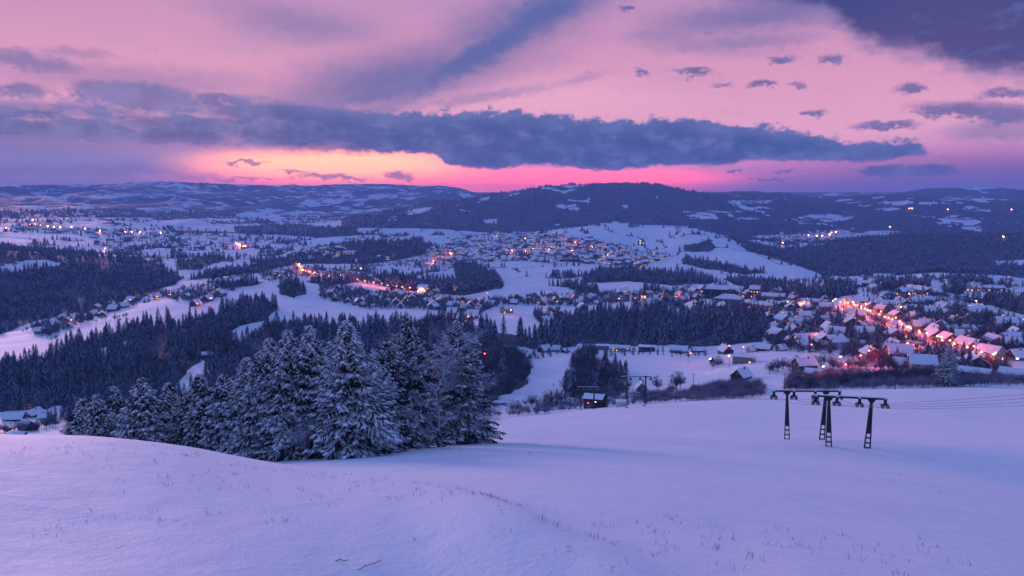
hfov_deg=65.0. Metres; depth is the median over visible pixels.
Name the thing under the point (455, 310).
house
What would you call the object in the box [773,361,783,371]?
bare tree
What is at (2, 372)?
spruce tree
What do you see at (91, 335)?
spruce tree
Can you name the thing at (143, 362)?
spruce tree
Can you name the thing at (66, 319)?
house
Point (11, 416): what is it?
house
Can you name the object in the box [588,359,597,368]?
bare tree
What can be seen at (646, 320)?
spruce tree
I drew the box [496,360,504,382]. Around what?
spruce tree
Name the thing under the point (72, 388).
spruce tree
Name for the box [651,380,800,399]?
lift cable
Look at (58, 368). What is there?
spruce tree
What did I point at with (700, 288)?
house
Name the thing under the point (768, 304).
house
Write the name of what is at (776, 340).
garden shrubs
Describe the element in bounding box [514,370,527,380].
bare tree
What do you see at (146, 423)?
spruce tree
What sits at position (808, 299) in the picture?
house
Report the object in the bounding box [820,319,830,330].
house
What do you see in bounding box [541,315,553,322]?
house
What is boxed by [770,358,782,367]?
bare tree
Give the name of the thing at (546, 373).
terrain
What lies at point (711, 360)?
house
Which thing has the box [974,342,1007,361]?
house
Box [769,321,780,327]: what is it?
house
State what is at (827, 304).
house
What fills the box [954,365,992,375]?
house
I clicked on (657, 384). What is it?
bare tree
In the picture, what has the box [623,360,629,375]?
spruce tree
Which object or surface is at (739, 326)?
spruce tree
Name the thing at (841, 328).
house
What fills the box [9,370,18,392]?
spruce tree
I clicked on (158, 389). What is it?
spruce tree
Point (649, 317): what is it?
spruce tree
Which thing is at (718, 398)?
lift cable
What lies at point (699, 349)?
house
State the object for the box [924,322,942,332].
house
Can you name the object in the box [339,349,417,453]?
spruce tree
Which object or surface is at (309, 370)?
spruce tree
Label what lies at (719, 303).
house
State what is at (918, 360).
house
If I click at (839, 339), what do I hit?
house
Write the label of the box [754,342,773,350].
house
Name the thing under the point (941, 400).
lift cable
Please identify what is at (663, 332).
spruce tree
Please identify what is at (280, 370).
spruce tree
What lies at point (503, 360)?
spruce tree
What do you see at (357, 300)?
house
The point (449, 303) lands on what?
house
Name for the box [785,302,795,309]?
house
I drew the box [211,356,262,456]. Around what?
spruce tree
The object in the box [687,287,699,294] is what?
house
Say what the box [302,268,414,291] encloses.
road
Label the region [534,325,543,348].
spruce tree
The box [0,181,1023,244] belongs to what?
hills
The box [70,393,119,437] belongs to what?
spruce tree
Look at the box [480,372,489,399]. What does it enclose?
spruce tree
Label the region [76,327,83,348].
spruce tree
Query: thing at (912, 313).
house
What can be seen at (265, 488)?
dry grass
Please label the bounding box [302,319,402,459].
spruce tree
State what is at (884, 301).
house
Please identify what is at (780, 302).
house
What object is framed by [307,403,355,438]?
frosted tree
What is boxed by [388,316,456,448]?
spruce tree
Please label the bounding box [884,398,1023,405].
lift cable
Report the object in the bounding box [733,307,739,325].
spruce tree
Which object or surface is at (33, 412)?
house
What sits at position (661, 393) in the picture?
bare tree
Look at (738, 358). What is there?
house
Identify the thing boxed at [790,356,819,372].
house
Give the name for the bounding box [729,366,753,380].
house
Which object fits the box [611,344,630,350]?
house
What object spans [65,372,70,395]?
spruce tree
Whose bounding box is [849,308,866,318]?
house
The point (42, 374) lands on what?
spruce tree
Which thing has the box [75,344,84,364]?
spruce tree
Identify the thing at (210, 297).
house
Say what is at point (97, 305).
house
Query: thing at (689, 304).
house
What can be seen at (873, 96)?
sky
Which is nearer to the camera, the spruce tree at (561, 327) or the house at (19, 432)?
the house at (19, 432)
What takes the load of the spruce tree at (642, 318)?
on the terrain at (546, 373)
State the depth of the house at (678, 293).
965.43 m
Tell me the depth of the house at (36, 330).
841.31 m
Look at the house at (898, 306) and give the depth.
722.49 m
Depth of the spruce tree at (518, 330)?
654.20 m
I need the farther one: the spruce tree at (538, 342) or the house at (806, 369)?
the spruce tree at (538, 342)
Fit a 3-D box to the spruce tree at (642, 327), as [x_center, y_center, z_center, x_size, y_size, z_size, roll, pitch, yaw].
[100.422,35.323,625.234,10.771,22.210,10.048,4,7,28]
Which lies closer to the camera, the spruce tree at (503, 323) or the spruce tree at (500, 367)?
the spruce tree at (500, 367)
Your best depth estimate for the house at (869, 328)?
546.72 m
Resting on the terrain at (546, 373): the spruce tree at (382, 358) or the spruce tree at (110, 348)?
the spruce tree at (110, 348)
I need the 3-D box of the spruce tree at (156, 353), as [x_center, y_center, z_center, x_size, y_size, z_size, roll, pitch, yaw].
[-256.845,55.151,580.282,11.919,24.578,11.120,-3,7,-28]
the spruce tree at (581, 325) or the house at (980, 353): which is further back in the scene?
the spruce tree at (581, 325)
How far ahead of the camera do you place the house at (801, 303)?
858.83 m
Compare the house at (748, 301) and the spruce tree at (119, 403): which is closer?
the spruce tree at (119, 403)
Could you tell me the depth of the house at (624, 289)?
1290.38 m
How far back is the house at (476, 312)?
845.44 m
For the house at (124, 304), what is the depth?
1039.23 m
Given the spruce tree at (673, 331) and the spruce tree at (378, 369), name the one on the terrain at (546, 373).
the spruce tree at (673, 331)
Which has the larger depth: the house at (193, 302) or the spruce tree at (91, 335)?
the house at (193, 302)
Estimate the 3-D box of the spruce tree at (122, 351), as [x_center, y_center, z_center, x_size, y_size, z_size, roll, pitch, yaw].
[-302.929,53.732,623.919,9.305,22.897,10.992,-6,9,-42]
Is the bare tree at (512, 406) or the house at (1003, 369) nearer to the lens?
the bare tree at (512, 406)
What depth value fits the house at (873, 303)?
768.47 m
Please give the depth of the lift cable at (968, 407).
81.77 m
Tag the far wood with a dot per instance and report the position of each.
(468, 280)
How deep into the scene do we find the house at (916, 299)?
814.35 m
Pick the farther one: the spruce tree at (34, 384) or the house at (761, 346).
the house at (761, 346)
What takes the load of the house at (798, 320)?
on the terrain at (546, 373)
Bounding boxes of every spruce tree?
[0,362,7,387]
[2,351,8,367]
[6,360,17,388]
[8,353,20,377]
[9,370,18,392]
[15,385,28,408]
[29,372,39,398]
[36,357,49,389]
[49,373,55,397]
[55,357,62,381]
[59,397,91,434]
[64,388,72,414]
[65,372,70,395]
[68,375,76,397]
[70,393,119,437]
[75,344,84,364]
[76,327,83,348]
[79,377,88,396]
[85,391,89,404]
[89,331,94,352]
[103,379,109,399]
[104,336,114,359]
[104,385,130,435]
[105,334,114,353]
[106,353,116,379]
[110,377,175,443]
[117,343,125,365]
[128,320,135,340]
[134,365,139,386]
[141,354,146,375]
[148,366,156,388]
[153,349,160,373]
[155,382,180,443]
[156,379,160,399]
[165,342,175,364]
[165,389,200,446]
[166,352,177,376]
[166,361,171,380]
[169,319,176,338]
[170,332,178,353]
[170,368,176,389]
[178,340,188,361]
[181,351,188,374]
[181,374,223,448]
[188,373,192,389]
[196,373,240,455]
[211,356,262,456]
[229,337,286,460]
[250,330,318,461]
[272,324,340,461]
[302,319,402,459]
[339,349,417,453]
[374,341,418,451]
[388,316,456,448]
[424,320,507,445]
[445,360,497,442]
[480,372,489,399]
[483,321,489,340]
[489,319,494,341]
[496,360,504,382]
[500,314,507,335]
[501,349,507,370]
[504,339,511,360]
[515,317,521,340]
[517,317,524,339]
[526,325,532,346]
[531,326,535,345]
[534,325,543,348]
[540,323,545,342]
[543,317,549,340]
[543,323,551,345]
[544,393,550,409]
[548,390,554,405]
[550,322,561,347]
[554,388,559,405]
[559,322,565,341]
[559,325,568,345]
[566,374,571,394]
[567,366,579,396]
[578,313,584,333]
[584,304,589,321]
[588,310,597,334]
[592,368,601,393]
[595,306,600,320]
[596,313,603,333]
[600,347,609,371]
[615,359,625,385]
[618,314,626,335]
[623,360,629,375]
[624,306,627,326]
[627,310,633,332]
[634,322,640,343]
[635,320,646,343]
[636,312,645,331]
[644,313,647,329]
[646,313,651,334]
[651,321,658,341]
[652,315,659,342]
[657,324,667,344]
[661,324,670,343]
[667,317,674,342]
[668,317,674,337]
[675,327,681,344]
[680,308,686,328]
[684,310,691,331]
[690,310,697,330]
[693,316,700,337]
[703,311,710,333]
[708,310,717,332]
[716,316,722,341]
[717,305,723,320]
[722,306,731,330]
[726,315,734,338]
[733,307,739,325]
[733,319,743,341]
[740,317,747,339]
[746,314,750,332]
[753,301,760,322]
[759,304,764,320]
[931,343,959,386]
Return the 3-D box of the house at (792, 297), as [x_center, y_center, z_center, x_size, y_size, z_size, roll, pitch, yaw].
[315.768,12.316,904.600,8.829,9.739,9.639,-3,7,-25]
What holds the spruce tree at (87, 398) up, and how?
on the terrain at (546, 373)
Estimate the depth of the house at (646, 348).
576.22 m
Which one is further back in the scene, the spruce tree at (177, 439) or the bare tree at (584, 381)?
the bare tree at (584, 381)
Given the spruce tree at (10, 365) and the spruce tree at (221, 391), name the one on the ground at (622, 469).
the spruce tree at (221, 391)
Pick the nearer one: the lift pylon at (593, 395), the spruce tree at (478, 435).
the spruce tree at (478, 435)
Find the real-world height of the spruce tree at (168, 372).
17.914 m
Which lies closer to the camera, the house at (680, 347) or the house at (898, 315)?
the house at (680, 347)
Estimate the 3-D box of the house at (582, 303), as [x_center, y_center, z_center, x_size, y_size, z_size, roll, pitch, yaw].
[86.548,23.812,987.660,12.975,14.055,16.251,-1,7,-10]
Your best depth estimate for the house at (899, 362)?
375.15 m
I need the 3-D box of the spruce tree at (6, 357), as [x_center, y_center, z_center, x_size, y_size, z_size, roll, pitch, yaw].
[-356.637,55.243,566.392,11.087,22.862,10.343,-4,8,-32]
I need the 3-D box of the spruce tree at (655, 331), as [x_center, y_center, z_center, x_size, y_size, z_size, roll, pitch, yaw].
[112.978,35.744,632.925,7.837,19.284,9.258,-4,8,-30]
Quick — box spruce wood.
[0,251,1023,422]
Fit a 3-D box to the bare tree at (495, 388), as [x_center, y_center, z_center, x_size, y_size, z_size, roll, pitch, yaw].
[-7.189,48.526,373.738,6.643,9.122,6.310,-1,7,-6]
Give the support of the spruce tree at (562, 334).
on the terrain at (546, 373)
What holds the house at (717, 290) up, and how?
on the terrain at (546, 373)
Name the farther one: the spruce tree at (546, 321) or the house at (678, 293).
the house at (678, 293)
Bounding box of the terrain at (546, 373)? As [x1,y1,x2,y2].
[0,225,1023,441]
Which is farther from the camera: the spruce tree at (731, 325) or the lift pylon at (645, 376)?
the spruce tree at (731, 325)
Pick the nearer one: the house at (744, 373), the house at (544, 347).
the house at (744, 373)
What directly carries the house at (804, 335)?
on the terrain at (546, 373)
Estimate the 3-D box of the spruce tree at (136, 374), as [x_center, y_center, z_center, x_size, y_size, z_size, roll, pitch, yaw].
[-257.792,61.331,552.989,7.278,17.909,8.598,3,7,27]
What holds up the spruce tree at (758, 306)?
on the terrain at (546, 373)
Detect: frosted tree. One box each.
[239,327,288,401]
[282,411,318,459]
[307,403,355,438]
[367,319,495,446]
[426,348,509,443]
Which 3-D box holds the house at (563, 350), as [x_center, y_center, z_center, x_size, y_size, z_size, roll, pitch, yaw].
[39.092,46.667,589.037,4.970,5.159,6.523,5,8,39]
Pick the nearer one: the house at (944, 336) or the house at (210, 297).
the house at (944, 336)
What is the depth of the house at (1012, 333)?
470.54 m
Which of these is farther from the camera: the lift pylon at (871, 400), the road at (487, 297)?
the road at (487, 297)
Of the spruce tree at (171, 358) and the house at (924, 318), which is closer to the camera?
the spruce tree at (171, 358)
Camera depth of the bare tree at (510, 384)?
403.09 m
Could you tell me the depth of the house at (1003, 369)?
319.75 m
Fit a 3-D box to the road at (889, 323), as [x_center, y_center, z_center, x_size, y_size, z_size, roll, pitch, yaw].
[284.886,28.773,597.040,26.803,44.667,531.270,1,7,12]
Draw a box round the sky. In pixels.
[0,0,1023,192]
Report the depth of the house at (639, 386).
388.26 m
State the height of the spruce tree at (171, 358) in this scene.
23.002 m
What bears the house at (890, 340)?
on the terrain at (546, 373)
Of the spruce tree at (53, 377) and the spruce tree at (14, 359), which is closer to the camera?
the spruce tree at (53, 377)
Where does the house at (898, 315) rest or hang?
on the terrain at (546, 373)
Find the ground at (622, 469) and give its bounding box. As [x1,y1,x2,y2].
[0,389,1023,575]
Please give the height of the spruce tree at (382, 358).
9.384 m
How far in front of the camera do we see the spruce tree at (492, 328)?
636.04 m
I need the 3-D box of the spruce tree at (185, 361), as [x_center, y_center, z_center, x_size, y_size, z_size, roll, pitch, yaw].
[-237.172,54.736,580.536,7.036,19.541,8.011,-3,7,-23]
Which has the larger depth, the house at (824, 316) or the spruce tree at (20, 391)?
the house at (824, 316)
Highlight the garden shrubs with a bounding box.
[0,253,1023,433]
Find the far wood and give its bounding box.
[0,181,1023,334]
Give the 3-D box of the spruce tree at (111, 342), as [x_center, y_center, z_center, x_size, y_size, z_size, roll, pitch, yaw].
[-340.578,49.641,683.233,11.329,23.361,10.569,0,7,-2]
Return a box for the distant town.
[13,225,1018,295]
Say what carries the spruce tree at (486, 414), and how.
on the ground at (622, 469)
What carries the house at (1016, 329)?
on the terrain at (546, 373)
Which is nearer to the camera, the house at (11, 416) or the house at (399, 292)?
the house at (11, 416)
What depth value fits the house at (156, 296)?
1223.85 m
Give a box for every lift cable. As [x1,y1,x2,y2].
[624,381,773,399]
[643,381,812,399]
[648,386,793,399]
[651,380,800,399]
[854,394,1023,404]
[859,402,1019,407]
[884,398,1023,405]
[915,405,1023,408]
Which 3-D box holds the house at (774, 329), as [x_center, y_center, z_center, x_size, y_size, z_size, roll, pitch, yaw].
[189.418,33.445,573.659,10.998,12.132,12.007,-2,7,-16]
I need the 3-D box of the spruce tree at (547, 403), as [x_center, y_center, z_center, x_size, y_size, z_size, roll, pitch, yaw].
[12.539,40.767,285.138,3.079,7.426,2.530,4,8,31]
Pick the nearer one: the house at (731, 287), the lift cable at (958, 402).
the lift cable at (958, 402)
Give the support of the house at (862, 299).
on the terrain at (546, 373)
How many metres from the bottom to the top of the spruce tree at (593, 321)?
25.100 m
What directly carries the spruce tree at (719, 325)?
on the terrain at (546, 373)
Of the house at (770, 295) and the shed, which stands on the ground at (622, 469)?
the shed
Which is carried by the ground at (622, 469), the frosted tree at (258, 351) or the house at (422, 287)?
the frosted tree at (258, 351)
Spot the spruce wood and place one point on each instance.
(251, 309)
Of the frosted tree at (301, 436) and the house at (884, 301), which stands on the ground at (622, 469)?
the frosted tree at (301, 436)
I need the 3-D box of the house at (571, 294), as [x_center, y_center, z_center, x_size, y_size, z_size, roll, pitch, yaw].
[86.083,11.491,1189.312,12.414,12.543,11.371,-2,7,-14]
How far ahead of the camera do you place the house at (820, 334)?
514.31 m
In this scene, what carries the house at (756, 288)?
on the terrain at (546, 373)
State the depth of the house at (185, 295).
1042.60 m
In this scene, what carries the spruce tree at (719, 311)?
on the terrain at (546, 373)
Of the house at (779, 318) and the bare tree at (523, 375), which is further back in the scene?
the house at (779, 318)
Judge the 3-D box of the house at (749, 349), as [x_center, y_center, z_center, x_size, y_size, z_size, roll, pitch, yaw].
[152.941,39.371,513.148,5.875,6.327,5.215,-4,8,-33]
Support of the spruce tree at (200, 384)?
on the ground at (622, 469)
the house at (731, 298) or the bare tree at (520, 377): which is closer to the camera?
the bare tree at (520, 377)
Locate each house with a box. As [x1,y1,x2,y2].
[1,411,28,421]
[10,431,27,434]
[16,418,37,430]
[25,406,44,417]
[33,326,49,333]
[36,412,56,419]
[63,316,70,323]
[64,321,73,328]
[87,310,97,315]
[91,303,101,310]
[98,310,105,316]
[106,304,120,311]
[118,301,129,308]
[126,295,138,302]
[152,294,161,299]
[182,292,190,299]
[189,298,202,306]
[201,351,212,357]
[202,294,213,301]
[216,289,227,296]
[354,297,360,304]
[390,289,403,297]
[417,283,429,292]
[429,303,438,309]
[446,301,457,306]
[446,306,458,314]
[460,295,472,301]
[464,311,474,319]
[467,308,479,318]
[499,304,513,312]
[510,298,518,304]
[537,344,551,352]
[539,299,545,305]
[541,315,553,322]
[552,344,561,351]
[560,348,569,352]
[565,292,574,297]
[574,343,583,351]
[576,301,587,310]
[595,344,609,349]
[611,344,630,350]
[619,287,627,292]
[635,379,648,391]
[638,344,655,351]
[670,344,688,352]
[674,291,685,297]
[684,301,699,309]
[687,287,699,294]
[691,346,705,352]
[697,285,705,292]
[705,284,729,298]
[709,355,723,364]
[714,293,743,304]
[715,301,730,310]
[716,343,734,353]
[723,285,744,293]
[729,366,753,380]
[730,287,741,294]
[732,353,756,363]
[742,289,753,297]
[744,299,756,304]
[745,345,755,352]
[749,284,760,293]
[751,300,773,311]
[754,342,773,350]
[761,292,785,299]
[766,299,783,306]
[767,326,785,339]
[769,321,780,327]
[770,286,781,292]
[774,312,790,325]
[775,343,787,350]
[784,324,798,332]
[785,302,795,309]
[786,294,797,301]
[786,316,810,326]
[790,332,817,340]
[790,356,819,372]
[793,339,809,349]
[796,310,811,317]
[797,301,809,307]
[799,298,821,304]
[801,303,816,310]
[804,367,824,374]
[813,331,827,343]
[819,301,831,311]
[820,315,829,322]
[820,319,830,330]
[820,333,847,349]
[826,325,846,333]
[841,296,860,308]
[843,315,861,328]
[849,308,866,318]
[854,325,874,337]
[855,295,869,302]
[858,345,880,360]
[859,302,866,308]
[866,300,876,309]
[869,296,882,301]
[873,303,889,313]
[874,299,901,304]
[881,337,900,350]
[882,341,914,357]
[884,326,906,337]
[888,309,903,319]
[891,356,907,368]
[895,305,906,309]
[906,311,919,317]
[907,352,938,368]
[910,297,923,303]
[910,319,930,332]
[918,317,934,321]
[918,345,934,354]
[923,296,933,302]
[924,305,939,314]
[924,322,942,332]
[926,327,941,339]
[932,301,951,309]
[936,331,956,343]
[943,324,957,329]
[953,335,983,347]
[954,328,974,336]
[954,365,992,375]
[956,325,977,332]
[958,352,991,368]
[961,305,983,314]
[965,339,978,350]
[972,349,988,358]
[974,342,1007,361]
[976,304,993,310]
[980,332,999,342]
[994,315,1017,327]
[996,335,1023,345]
[996,365,1023,380]
[999,331,1021,336]
[1005,325,1019,331]
[1005,347,1023,360]
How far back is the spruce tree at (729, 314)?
655.55 m
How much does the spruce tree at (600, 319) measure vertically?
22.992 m
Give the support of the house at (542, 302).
on the terrain at (546, 373)
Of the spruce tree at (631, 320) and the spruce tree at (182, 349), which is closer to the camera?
the spruce tree at (182, 349)
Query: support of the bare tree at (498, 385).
on the terrain at (546, 373)
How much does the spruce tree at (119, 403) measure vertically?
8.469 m
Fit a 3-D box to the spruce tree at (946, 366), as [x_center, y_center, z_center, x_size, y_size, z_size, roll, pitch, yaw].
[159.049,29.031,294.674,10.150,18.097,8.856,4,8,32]
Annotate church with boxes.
[641,286,662,307]
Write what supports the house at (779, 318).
on the terrain at (546, 373)
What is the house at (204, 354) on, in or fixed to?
on the terrain at (546, 373)
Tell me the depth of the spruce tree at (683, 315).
713.48 m
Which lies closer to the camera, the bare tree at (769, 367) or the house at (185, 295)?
the bare tree at (769, 367)
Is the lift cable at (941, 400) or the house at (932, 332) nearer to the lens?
the lift cable at (941, 400)
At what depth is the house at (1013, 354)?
404.16 m
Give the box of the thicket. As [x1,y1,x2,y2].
[506,365,1023,416]
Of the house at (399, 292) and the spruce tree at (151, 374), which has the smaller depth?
the spruce tree at (151, 374)
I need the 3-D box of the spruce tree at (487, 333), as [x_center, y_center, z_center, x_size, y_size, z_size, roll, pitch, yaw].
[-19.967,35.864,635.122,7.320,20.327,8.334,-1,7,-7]
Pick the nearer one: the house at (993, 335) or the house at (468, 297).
the house at (993, 335)
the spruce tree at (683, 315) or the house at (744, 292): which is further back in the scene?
the house at (744, 292)
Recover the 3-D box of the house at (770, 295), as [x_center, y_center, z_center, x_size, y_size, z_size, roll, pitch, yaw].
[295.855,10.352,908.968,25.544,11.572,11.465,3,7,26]
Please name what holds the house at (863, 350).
on the terrain at (546, 373)
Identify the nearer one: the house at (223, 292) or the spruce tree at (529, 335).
the spruce tree at (529, 335)
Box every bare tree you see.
[491,378,502,391]
[491,384,502,399]
[506,377,515,391]
[507,398,517,409]
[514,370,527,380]
[518,367,527,384]
[525,360,533,373]
[577,377,592,392]
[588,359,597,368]
[651,375,662,390]
[658,388,667,398]
[668,371,684,389]
[668,381,677,390]
[675,372,685,388]
[765,364,774,373]
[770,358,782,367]
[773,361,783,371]
[802,375,813,384]
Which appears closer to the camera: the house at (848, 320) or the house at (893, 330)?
the house at (893, 330)
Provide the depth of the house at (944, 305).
725.62 m
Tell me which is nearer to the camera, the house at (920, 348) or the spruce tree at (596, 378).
the spruce tree at (596, 378)
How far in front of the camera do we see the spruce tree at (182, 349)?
635.22 m
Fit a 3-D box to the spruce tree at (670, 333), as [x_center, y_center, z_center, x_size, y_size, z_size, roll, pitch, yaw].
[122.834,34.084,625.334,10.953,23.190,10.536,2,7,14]
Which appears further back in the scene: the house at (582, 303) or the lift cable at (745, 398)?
the house at (582, 303)
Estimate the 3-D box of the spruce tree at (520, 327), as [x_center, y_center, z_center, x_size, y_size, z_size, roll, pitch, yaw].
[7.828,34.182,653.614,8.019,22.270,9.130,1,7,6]
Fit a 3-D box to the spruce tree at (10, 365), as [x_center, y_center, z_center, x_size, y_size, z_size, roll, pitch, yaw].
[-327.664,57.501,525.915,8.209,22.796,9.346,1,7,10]
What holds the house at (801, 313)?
on the terrain at (546, 373)
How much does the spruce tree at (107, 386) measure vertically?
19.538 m
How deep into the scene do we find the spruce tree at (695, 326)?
650.38 m
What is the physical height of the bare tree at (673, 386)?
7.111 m
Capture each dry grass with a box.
[10,438,556,536]
[389,504,970,575]
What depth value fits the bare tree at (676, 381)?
378.24 m
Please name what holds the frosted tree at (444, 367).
on the ground at (622, 469)
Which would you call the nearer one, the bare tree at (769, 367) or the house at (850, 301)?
the bare tree at (769, 367)
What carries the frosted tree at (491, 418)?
on the ground at (622, 469)
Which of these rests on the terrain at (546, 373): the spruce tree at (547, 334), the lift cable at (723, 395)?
the spruce tree at (547, 334)
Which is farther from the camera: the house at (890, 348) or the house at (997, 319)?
the house at (997, 319)
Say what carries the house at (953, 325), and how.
on the terrain at (546, 373)
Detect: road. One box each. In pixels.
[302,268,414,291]
[428,292,700,304]
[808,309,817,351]
[832,306,958,354]
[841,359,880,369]
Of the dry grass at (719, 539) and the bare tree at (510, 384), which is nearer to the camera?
the dry grass at (719, 539)
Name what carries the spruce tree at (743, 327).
on the terrain at (546, 373)
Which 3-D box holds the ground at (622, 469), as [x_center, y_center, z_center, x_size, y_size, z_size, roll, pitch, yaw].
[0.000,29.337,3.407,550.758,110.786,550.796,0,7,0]
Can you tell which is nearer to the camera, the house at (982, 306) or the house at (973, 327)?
the house at (973, 327)
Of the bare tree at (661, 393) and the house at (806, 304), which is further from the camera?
the house at (806, 304)
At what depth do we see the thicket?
304.96 m
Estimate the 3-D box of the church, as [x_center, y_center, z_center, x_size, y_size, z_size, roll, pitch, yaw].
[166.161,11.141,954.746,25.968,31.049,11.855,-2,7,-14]
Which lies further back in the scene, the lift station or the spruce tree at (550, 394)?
the spruce tree at (550, 394)
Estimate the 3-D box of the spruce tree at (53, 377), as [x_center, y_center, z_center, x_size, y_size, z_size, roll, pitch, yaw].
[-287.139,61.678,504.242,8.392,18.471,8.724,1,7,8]
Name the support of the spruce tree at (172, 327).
on the terrain at (546, 373)
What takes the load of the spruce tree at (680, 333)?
on the terrain at (546, 373)
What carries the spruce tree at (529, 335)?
on the terrain at (546, 373)
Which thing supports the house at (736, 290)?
on the terrain at (546, 373)
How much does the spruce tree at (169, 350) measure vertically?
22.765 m
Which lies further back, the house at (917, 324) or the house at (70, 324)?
the house at (70, 324)
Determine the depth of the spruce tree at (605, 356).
460.92 m
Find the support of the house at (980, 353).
on the terrain at (546, 373)
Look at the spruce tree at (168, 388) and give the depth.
65.36 m
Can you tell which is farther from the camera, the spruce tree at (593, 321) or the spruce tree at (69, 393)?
the spruce tree at (593, 321)
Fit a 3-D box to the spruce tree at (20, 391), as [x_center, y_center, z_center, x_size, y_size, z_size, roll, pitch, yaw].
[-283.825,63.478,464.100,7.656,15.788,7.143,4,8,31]
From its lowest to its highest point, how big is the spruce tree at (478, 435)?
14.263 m
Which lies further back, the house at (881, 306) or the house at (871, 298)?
the house at (871, 298)
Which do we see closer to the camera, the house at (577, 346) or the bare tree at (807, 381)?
the bare tree at (807, 381)
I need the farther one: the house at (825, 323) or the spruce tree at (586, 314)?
the spruce tree at (586, 314)
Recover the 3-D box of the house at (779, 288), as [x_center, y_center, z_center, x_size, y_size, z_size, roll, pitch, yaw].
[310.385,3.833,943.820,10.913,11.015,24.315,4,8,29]
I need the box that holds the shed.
[615,399,626,406]
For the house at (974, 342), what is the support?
on the terrain at (546, 373)
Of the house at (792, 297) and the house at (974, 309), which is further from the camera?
the house at (792, 297)
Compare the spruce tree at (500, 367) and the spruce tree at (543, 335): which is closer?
the spruce tree at (500, 367)
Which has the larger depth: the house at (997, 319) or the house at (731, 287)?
the house at (731, 287)
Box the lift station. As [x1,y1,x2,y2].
[582,393,607,408]
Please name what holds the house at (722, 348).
on the terrain at (546, 373)
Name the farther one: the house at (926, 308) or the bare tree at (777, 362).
the house at (926, 308)
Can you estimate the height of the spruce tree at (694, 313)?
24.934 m
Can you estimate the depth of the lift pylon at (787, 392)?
104.48 m
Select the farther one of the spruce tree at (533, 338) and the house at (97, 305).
the house at (97, 305)
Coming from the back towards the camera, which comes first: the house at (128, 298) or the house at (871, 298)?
the house at (128, 298)
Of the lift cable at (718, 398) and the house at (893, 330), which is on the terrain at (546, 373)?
the house at (893, 330)
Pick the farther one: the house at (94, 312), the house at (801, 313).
the house at (94, 312)
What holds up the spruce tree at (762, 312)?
on the terrain at (546, 373)
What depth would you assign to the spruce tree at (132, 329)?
743.47 m
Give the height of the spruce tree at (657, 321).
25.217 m
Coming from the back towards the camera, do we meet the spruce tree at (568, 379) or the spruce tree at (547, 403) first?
the spruce tree at (568, 379)
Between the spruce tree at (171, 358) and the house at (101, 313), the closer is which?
the spruce tree at (171, 358)
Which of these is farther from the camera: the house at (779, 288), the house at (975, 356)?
the house at (779, 288)
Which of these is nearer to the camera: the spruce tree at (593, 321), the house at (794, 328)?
the house at (794, 328)
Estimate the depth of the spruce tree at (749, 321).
622.89 m
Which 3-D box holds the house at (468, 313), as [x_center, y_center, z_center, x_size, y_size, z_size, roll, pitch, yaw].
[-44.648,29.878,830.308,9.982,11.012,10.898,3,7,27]
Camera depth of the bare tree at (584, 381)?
384.93 m
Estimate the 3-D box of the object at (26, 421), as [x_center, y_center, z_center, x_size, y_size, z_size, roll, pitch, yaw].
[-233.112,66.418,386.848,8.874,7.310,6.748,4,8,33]
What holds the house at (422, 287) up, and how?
on the terrain at (546, 373)
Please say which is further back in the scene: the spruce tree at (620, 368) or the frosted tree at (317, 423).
the spruce tree at (620, 368)
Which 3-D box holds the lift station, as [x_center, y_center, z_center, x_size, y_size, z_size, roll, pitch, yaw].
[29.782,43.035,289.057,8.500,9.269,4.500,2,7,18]
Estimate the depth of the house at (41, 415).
431.74 m
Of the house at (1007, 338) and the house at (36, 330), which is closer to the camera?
the house at (1007, 338)
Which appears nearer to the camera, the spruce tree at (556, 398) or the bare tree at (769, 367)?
the spruce tree at (556, 398)
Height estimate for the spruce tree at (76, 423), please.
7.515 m
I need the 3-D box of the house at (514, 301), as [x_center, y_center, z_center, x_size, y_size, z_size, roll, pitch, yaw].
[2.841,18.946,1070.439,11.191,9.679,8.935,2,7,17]
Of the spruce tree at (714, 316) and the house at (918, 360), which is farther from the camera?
the spruce tree at (714, 316)
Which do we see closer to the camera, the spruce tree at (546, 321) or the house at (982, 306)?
the spruce tree at (546, 321)
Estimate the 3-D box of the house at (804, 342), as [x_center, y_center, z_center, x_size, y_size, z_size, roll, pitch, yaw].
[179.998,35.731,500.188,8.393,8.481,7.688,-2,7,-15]
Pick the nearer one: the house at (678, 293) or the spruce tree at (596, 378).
the spruce tree at (596, 378)
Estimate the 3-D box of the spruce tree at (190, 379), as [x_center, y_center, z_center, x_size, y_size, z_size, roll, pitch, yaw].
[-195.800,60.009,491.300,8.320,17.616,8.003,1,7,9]
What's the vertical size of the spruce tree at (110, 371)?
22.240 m
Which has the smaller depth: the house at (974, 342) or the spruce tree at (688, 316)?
the house at (974, 342)
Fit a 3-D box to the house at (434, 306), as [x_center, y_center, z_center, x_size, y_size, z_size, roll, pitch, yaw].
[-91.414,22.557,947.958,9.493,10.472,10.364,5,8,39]
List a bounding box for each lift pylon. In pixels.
[576,387,598,409]
[620,375,652,407]
[770,389,843,439]
[811,394,889,448]
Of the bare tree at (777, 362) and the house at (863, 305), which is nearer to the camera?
the bare tree at (777, 362)
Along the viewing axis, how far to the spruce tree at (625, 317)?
756.17 m
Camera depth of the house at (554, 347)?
596.72 m
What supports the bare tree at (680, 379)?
on the terrain at (546, 373)
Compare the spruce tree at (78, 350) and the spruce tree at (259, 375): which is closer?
the spruce tree at (259, 375)
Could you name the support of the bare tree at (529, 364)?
on the terrain at (546, 373)

